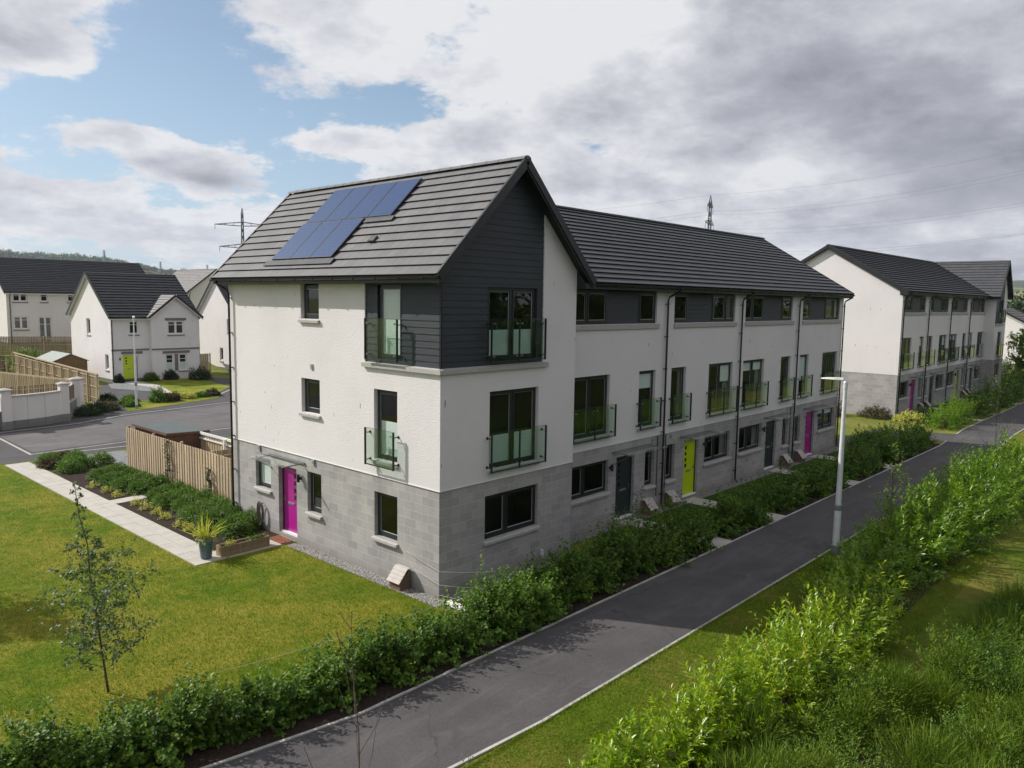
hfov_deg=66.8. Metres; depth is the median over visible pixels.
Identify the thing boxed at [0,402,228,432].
kerb
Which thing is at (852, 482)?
paving
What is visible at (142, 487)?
hebe shrub
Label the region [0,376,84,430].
boundary wall
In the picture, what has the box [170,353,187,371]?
window
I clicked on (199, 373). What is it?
shrub
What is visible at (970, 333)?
window
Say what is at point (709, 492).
gravel
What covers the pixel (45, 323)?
window
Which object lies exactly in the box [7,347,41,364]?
shrub
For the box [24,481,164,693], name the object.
young tree
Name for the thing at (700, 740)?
laurel bush
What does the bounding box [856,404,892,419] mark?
shrub
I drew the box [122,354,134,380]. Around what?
door
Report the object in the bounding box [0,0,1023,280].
sky
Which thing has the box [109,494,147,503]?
paving
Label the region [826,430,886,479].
hedge
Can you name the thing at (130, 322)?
window
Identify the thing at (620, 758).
laurel bush
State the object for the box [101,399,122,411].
shrub
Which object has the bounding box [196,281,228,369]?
house
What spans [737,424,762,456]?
window
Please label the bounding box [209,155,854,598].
terraced houses
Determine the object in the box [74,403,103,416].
shrub
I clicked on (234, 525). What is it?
hebe shrub
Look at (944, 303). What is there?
window
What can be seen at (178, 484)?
hebe shrub
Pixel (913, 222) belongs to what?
power line
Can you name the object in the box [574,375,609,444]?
window
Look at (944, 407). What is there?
garden lawn
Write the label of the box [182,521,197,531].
gold shrub
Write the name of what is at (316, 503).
window
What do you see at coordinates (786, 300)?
window
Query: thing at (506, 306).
window
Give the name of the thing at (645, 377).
window
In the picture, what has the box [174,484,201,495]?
hebe shrub
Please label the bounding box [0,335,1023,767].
ground
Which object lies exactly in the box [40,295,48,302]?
window
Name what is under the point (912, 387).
door
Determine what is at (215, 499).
hebe shrub
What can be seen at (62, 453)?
hebe shrub
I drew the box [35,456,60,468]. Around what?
hebe shrub
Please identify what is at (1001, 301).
window
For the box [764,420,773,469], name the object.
door
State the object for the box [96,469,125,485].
hebe shrub
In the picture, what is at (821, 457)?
paving
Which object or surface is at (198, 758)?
soil bed
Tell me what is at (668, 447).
window
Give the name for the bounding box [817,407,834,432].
window
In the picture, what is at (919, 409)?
shrub
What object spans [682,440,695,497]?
door
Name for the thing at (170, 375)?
shrub
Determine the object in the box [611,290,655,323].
window
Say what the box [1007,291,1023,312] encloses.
woodland
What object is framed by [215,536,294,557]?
paving
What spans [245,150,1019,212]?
power line
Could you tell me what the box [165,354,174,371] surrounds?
window
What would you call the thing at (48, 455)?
hebe shrub
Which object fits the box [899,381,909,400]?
window
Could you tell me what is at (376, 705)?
kerb
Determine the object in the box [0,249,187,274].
woodland
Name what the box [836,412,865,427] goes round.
garden lawn
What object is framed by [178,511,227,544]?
cordyline
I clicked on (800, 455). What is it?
meter box
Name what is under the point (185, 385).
garden lawn
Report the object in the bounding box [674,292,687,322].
window
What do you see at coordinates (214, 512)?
hebe shrub
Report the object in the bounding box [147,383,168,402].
shrub
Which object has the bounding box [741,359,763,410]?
window
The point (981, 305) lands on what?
window
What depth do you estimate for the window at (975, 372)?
64.80 m
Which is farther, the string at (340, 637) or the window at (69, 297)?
the window at (69, 297)
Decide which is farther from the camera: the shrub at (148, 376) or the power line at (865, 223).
the power line at (865, 223)
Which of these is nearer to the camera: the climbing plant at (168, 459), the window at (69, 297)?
the climbing plant at (168, 459)
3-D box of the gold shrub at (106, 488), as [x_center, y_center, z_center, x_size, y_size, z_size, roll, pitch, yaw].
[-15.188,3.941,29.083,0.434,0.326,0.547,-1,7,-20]
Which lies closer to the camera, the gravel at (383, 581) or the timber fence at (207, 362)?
the gravel at (383, 581)
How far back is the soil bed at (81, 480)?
26.18 m
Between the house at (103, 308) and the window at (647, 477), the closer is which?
the window at (647, 477)
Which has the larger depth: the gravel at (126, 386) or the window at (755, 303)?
the gravel at (126, 386)
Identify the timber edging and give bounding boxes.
[455,545,596,602]
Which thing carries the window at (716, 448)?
in the terraced houses at (453, 373)
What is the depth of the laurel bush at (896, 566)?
20.50 m
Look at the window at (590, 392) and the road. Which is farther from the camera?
the road
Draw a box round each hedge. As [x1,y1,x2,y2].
[0,691,194,767]
[155,587,493,757]
[455,533,627,646]
[580,483,725,585]
[686,478,775,539]
[750,453,849,510]
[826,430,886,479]
[845,420,898,446]
[866,412,938,462]
[921,390,980,430]
[951,371,1021,416]
[999,366,1023,401]
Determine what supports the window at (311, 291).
in the terraced houses at (453, 373)
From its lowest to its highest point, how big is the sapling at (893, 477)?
2.389 m
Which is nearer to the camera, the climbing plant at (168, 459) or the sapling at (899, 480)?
the sapling at (899, 480)
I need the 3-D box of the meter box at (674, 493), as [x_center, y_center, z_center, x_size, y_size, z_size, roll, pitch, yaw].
[5.830,4.176,28.175,0.411,0.549,0.500,6,8,42]
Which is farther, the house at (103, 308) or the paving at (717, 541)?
the house at (103, 308)
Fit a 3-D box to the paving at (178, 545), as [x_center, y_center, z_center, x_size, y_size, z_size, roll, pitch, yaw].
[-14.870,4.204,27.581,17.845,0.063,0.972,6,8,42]
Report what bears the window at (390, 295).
in the terraced houses at (453, 373)
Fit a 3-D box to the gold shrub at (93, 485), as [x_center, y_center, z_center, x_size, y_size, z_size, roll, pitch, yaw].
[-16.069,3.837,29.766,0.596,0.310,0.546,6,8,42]
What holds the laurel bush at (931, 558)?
on the soil bed at (889, 624)
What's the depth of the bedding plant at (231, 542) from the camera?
22.16 m
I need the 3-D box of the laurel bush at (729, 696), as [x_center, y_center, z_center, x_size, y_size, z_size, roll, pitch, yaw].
[3.730,5.225,13.523,2.186,1.675,2.068,6,8,42]
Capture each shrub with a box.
[0,352,11,370]
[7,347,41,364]
[34,451,61,463]
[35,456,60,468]
[52,458,87,473]
[57,450,69,458]
[58,453,89,468]
[60,448,88,459]
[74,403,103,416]
[81,397,111,414]
[85,449,115,467]
[85,464,115,481]
[85,481,99,488]
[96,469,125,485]
[99,392,118,401]
[100,485,111,492]
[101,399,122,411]
[106,461,129,470]
[107,473,140,491]
[111,489,124,496]
[112,373,125,382]
[118,396,133,404]
[119,466,140,475]
[120,393,139,400]
[122,398,140,406]
[124,477,159,495]
[130,470,154,480]
[130,497,145,505]
[138,499,154,510]
[141,371,159,381]
[143,483,174,501]
[145,473,172,489]
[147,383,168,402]
[149,505,162,514]
[150,487,184,510]
[157,511,172,519]
[162,369,179,379]
[162,390,183,401]
[165,478,186,490]
[170,491,202,514]
[172,518,186,527]
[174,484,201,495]
[175,498,221,522]
[180,392,196,398]
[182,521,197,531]
[187,364,214,380]
[192,486,218,500]
[194,503,234,530]
[195,390,210,397]
[200,491,230,509]
[205,388,220,396]
[211,511,258,539]
[218,499,242,517]
[234,506,264,528]
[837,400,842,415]
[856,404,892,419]
[891,408,925,422]
[906,403,941,421]
[1001,353,1023,383]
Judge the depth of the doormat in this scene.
23.51 m
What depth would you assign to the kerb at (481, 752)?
14.68 m
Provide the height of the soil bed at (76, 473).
0.001 m
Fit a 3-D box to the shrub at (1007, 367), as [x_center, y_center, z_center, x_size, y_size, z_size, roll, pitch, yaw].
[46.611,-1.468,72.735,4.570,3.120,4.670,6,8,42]
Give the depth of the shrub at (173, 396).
54.11 m
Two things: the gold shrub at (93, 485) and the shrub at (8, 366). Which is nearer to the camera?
the gold shrub at (93, 485)
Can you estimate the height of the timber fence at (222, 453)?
1.740 m
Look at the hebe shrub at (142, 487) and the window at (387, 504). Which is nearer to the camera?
the window at (387, 504)
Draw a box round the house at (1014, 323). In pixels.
[1002,308,1023,363]
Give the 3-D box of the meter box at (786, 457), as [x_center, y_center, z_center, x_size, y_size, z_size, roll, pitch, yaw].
[12.537,3.498,35.425,0.411,0.549,0.500,6,8,42]
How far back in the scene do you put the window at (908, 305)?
49.92 m
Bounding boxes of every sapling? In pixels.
[304,612,386,767]
[869,442,911,544]
[884,463,907,513]
[976,375,1013,444]
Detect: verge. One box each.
[118,394,221,410]
[459,430,1023,767]
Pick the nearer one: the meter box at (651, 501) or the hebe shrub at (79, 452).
the meter box at (651, 501)
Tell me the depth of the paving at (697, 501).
28.74 m
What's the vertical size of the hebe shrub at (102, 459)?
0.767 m
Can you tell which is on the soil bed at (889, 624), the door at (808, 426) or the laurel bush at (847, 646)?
the laurel bush at (847, 646)
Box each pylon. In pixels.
[216,209,259,250]
[705,195,713,229]
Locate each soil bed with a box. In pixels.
[33,462,100,476]
[62,471,278,550]
[137,452,920,767]
[642,483,1023,767]
[840,659,1020,767]
[914,443,939,452]
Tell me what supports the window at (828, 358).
in the terraced houses at (453, 373)
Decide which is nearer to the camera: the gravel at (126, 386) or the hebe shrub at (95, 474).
the hebe shrub at (95, 474)
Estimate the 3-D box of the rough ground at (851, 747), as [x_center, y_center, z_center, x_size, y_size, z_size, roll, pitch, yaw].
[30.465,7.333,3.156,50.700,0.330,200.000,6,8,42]
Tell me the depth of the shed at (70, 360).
64.32 m
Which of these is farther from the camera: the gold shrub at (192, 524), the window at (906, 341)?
the window at (906, 341)
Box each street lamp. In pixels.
[132,316,137,408]
[821,377,847,553]
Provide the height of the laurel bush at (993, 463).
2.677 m
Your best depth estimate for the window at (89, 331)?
68.51 m
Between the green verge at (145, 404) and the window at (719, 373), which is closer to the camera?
the window at (719, 373)
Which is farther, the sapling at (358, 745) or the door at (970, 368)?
the door at (970, 368)
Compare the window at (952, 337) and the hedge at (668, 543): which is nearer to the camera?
the hedge at (668, 543)
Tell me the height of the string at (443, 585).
0.261 m
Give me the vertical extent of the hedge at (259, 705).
1.471 m
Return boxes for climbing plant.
[162,439,171,476]
[204,467,212,491]
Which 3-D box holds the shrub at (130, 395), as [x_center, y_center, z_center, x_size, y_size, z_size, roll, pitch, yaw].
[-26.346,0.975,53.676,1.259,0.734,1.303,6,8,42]
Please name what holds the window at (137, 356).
in the house at (103, 308)
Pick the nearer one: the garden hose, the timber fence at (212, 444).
the garden hose
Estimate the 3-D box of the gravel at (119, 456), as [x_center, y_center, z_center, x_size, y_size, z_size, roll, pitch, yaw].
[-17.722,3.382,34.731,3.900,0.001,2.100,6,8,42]
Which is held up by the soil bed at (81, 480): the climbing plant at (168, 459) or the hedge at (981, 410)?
the climbing plant at (168, 459)
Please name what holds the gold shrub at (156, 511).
on the soil bed at (81, 480)
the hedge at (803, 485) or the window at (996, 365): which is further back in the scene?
the window at (996, 365)
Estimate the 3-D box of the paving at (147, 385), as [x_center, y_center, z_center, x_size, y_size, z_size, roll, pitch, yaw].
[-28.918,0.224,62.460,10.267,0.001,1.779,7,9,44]
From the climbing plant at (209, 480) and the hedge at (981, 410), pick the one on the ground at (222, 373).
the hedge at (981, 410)
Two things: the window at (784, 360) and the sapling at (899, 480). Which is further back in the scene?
the window at (784, 360)
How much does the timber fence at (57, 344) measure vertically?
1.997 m
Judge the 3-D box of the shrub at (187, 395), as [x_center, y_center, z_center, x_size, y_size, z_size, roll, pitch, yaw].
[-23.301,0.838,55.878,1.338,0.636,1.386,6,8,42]
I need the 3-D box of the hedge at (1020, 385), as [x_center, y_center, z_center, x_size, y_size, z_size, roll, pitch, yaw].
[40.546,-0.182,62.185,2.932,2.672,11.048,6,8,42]
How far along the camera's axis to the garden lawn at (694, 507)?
30.62 m
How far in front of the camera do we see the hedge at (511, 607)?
17.88 m
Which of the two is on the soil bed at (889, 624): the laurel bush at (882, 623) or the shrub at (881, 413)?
the laurel bush at (882, 623)
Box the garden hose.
[256,501,263,525]
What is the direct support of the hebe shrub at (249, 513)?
on the soil bed at (81, 480)
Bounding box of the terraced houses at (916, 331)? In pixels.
[801,244,1013,417]
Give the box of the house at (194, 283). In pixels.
[172,268,216,319]
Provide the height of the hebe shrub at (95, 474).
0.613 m
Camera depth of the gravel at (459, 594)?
19.93 m
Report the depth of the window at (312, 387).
22.81 m
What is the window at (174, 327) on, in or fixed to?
in the house at (103, 308)
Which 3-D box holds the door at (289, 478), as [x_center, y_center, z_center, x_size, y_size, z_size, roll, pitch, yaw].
[-6.731,3.559,23.782,1.020,2.140,0.190,6,8,42]
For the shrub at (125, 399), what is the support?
on the green verge at (145, 404)
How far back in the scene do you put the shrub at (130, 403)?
51.07 m
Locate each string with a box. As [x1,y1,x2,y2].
[166,579,514,683]
[407,551,479,572]
[415,569,481,588]
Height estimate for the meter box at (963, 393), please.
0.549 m
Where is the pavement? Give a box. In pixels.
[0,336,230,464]
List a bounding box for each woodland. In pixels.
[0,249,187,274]
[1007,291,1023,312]
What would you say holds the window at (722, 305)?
in the terraced houses at (453, 373)
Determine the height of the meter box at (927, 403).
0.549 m
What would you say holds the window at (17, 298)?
in the house at (36, 296)
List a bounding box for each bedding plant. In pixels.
[224,536,235,545]
[245,533,268,540]
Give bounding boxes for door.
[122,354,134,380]
[281,465,296,536]
[615,454,631,519]
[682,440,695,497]
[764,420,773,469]
[804,411,812,455]
[909,380,913,411]
[928,375,932,403]
[954,370,957,396]
[968,368,971,388]
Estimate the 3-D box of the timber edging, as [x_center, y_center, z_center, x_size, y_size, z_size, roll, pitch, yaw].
[0.783,5.066,21.287,0.060,0.100,6.556,6,8,40]
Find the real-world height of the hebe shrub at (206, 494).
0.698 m
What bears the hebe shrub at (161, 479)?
on the soil bed at (81, 480)
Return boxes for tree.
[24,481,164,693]
[1004,328,1023,370]
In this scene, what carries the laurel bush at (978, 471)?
on the soil bed at (889, 624)
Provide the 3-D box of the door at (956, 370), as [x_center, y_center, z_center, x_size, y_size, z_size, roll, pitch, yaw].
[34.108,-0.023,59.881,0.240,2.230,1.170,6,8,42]
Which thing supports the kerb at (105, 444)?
on the ground at (222, 373)
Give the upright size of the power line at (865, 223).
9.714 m
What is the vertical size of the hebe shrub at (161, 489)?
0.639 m
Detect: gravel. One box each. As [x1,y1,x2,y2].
[87,450,134,467]
[107,383,154,390]
[286,543,446,606]
[440,551,571,601]
[570,447,838,544]
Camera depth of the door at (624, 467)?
26.42 m
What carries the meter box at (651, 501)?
on the gravel at (709, 492)
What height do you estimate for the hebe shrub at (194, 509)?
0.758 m
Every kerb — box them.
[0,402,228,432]
[0,438,32,454]
[33,428,227,454]
[83,446,125,450]
[201,441,946,767]
[448,429,1023,767]
[956,402,1023,433]
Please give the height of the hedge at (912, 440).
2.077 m
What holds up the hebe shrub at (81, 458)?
on the soil bed at (76, 473)
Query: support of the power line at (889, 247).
hanging from the pylon at (242, 223)
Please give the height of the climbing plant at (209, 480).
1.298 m
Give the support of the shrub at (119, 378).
on the gravel at (126, 386)
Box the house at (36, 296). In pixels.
[0,257,145,344]
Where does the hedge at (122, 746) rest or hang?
on the soil bed at (198, 758)
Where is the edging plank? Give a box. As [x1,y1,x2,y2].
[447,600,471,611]
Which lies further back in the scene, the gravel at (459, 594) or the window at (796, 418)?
the window at (796, 418)
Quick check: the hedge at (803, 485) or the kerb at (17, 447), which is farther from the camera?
the kerb at (17, 447)
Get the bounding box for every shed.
[36,351,88,377]
[132,421,209,474]
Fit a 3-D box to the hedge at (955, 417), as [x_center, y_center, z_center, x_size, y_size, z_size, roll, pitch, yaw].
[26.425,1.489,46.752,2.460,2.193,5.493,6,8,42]
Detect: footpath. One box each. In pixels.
[211,403,1023,767]
[835,429,956,444]
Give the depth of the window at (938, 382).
56.73 m
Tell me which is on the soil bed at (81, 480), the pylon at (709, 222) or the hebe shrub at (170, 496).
the hebe shrub at (170, 496)
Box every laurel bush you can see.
[562,747,596,767]
[585,706,672,767]
[636,674,740,767]
[671,634,788,762]
[715,597,849,724]
[750,582,886,693]
[782,560,915,669]
[796,541,912,635]
[812,511,934,601]
[847,489,970,581]
[865,468,992,557]
[890,452,1019,548]
[915,438,1023,529]
[930,431,1023,506]
[947,422,1023,485]
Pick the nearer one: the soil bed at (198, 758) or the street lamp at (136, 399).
the soil bed at (198, 758)
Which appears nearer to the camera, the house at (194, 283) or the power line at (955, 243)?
the house at (194, 283)
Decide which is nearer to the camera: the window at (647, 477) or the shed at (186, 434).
the window at (647, 477)
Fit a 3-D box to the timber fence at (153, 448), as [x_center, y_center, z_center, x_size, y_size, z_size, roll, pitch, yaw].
[-12.774,3.092,29.994,10.190,1.760,0.183,6,8,42]
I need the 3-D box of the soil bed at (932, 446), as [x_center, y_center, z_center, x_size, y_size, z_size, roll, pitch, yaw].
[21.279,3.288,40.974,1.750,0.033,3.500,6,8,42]
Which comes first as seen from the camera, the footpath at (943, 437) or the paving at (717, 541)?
the paving at (717, 541)
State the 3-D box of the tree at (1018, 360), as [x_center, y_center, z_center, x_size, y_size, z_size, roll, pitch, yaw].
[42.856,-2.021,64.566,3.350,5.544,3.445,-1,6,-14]
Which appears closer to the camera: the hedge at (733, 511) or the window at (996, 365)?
the hedge at (733, 511)
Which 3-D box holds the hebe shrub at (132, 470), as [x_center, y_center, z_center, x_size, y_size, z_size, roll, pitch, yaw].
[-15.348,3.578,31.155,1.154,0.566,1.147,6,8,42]
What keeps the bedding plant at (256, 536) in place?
in the planter box at (242, 545)
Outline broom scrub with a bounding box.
[695,558,1023,767]
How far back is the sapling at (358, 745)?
9.23 m
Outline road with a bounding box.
[0,404,230,451]
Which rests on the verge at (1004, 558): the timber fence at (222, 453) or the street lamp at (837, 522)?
the street lamp at (837, 522)
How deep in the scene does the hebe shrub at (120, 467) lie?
31.76 m
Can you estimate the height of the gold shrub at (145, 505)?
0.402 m
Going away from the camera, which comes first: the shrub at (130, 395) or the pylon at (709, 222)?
the shrub at (130, 395)
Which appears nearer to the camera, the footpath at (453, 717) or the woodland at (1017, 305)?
the footpath at (453, 717)
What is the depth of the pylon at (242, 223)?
390.45 m
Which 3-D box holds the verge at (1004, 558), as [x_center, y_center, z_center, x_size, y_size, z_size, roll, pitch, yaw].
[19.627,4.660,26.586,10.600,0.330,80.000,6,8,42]
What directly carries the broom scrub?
on the soil bed at (862, 758)
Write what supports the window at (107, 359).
in the house at (103, 308)
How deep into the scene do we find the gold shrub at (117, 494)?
28.35 m
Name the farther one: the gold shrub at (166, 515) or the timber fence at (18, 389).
the timber fence at (18, 389)
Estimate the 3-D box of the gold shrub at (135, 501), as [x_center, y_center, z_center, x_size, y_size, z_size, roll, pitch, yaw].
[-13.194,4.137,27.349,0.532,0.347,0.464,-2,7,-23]
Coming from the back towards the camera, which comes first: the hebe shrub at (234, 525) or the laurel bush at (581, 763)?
the hebe shrub at (234, 525)
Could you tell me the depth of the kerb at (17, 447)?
37.10 m
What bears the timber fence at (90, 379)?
on the ground at (222, 373)
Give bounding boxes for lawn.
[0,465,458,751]
[139,378,229,392]
[596,439,885,539]
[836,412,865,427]
[894,392,998,423]
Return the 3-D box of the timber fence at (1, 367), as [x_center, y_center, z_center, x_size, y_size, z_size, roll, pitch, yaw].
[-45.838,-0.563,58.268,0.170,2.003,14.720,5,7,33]
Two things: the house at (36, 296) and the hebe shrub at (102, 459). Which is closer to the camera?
the hebe shrub at (102, 459)
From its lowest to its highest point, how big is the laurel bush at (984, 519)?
2.615 m
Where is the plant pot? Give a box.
[198,536,213,559]
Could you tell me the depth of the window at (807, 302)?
37.13 m
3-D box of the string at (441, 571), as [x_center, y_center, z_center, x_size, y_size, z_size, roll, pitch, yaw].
[-1.138,4.526,19.160,3.351,0.341,0.591,2,6,14]
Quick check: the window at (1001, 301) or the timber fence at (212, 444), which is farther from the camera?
the window at (1001, 301)
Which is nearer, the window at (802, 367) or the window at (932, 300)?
the window at (802, 367)
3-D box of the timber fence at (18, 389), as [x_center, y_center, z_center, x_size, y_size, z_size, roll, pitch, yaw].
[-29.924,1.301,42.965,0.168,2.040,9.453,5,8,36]
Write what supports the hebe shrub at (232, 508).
on the soil bed at (81, 480)
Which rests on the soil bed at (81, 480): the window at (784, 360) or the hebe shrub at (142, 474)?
the hebe shrub at (142, 474)
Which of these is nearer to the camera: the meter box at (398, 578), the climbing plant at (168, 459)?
the meter box at (398, 578)
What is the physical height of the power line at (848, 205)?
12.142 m
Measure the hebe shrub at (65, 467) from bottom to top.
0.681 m
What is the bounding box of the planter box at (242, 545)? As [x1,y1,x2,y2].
[216,534,269,557]
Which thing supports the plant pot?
on the paving at (178, 545)
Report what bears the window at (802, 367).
in the terraced houses at (453, 373)
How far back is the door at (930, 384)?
54.98 m
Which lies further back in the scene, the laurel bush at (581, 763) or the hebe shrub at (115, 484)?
the hebe shrub at (115, 484)
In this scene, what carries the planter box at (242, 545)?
on the paving at (273, 543)
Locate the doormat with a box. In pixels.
[270,535,292,543]
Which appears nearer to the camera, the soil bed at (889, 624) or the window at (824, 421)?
the soil bed at (889, 624)
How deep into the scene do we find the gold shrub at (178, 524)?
24.82 m
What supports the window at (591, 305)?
in the terraced houses at (453, 373)
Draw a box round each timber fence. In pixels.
[0,336,71,354]
[0,358,7,373]
[0,372,69,394]
[2,384,56,394]
[12,352,98,401]
[126,426,231,500]
[199,353,210,373]
[199,431,230,474]
[211,449,231,482]
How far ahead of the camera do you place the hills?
2429.07 m
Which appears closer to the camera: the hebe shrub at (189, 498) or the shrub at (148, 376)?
the hebe shrub at (189, 498)
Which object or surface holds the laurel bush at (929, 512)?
on the soil bed at (889, 624)
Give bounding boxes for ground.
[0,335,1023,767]
[822,741,884,760]
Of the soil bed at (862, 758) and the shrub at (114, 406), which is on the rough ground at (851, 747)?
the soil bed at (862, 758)
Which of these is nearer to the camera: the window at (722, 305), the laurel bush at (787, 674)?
the laurel bush at (787, 674)
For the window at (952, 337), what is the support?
in the terraced houses at (916, 331)
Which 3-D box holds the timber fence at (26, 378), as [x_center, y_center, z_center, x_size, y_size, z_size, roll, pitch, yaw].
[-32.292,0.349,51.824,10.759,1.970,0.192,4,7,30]
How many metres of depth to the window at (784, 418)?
35.85 m
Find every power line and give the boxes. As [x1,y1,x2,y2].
[237,203,1019,238]
[238,170,1022,225]
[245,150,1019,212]
[669,174,1020,220]
[790,233,1021,251]
[793,205,1023,232]
[882,234,1022,250]
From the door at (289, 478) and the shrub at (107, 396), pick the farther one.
the shrub at (107, 396)
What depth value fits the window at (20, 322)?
78.22 m
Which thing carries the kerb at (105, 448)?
on the ground at (222, 373)
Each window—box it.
[12,294,27,302]
[13,316,29,330]
[38,317,51,341]
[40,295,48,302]
[67,295,72,302]
[86,318,90,335]
[105,354,108,370]
[128,321,139,335]
[136,355,138,377]
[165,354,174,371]
[167,321,184,335]
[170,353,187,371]
[219,348,223,361]
[253,457,271,494]
[298,284,319,322]
[299,378,320,418]
[304,472,322,519]
[371,492,398,547]
[372,389,398,468]
[379,285,400,360]
[483,484,540,545]
[487,387,539,474]
[488,287,536,360]
[571,460,610,505]
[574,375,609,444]
[576,289,610,324]
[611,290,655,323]
[637,370,655,431]
[643,449,655,490]
[665,444,676,483]
[669,367,685,424]
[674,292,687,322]
[697,293,733,321]
[703,431,731,466]
[706,362,731,417]
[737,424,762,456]
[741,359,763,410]
[745,295,765,320]
[766,295,791,320]
[778,356,789,402]
[781,417,788,448]
[793,414,800,444]
[797,354,807,398]
[802,297,810,319]
[816,297,838,319]
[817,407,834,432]
[820,351,835,394]
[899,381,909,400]
[901,338,909,370]
[905,295,912,311]
[913,295,925,311]
[917,337,921,367]
[926,336,930,365]
[931,296,934,311]
[935,373,943,390]
[937,335,944,363]
[941,297,948,311]
[947,371,954,387]
[949,334,955,361]
[952,297,957,311]
[961,333,964,359]
[963,298,967,311]
[968,333,970,358]
[973,365,979,380]
[974,298,984,311]
[976,332,981,356]
[979,363,998,378]
[996,332,999,356]
[998,300,1002,321]
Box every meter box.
[386,564,410,590]
[642,497,658,515]
[665,490,680,507]
[780,454,792,466]
[794,449,806,462]
[924,401,930,407]
[961,390,967,397]
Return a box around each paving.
[5,462,226,565]
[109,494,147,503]
[124,381,171,392]
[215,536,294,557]
[619,518,731,546]
[682,497,784,520]
[769,468,859,484]
[810,454,894,468]
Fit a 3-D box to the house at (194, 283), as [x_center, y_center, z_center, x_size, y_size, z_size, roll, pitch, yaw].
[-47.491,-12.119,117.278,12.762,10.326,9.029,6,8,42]
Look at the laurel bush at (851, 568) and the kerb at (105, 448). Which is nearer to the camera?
the laurel bush at (851, 568)
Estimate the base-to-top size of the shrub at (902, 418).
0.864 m
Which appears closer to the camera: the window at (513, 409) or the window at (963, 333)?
the window at (513, 409)
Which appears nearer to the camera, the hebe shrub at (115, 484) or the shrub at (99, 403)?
the hebe shrub at (115, 484)
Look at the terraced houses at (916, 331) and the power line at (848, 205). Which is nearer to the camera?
the terraced houses at (916, 331)
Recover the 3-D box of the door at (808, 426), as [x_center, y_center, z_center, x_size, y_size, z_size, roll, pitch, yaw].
[14.349,2.376,37.871,0.240,2.230,1.170,6,8,42]
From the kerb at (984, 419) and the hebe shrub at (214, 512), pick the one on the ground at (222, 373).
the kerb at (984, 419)
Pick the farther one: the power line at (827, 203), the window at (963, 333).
the power line at (827, 203)
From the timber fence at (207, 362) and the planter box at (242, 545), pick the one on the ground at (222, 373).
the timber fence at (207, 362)
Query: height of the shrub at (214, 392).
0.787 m
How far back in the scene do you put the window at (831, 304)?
39.30 m
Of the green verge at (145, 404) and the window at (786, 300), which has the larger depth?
the green verge at (145, 404)
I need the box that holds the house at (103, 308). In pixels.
[66,272,203,382]
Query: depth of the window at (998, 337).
66.29 m

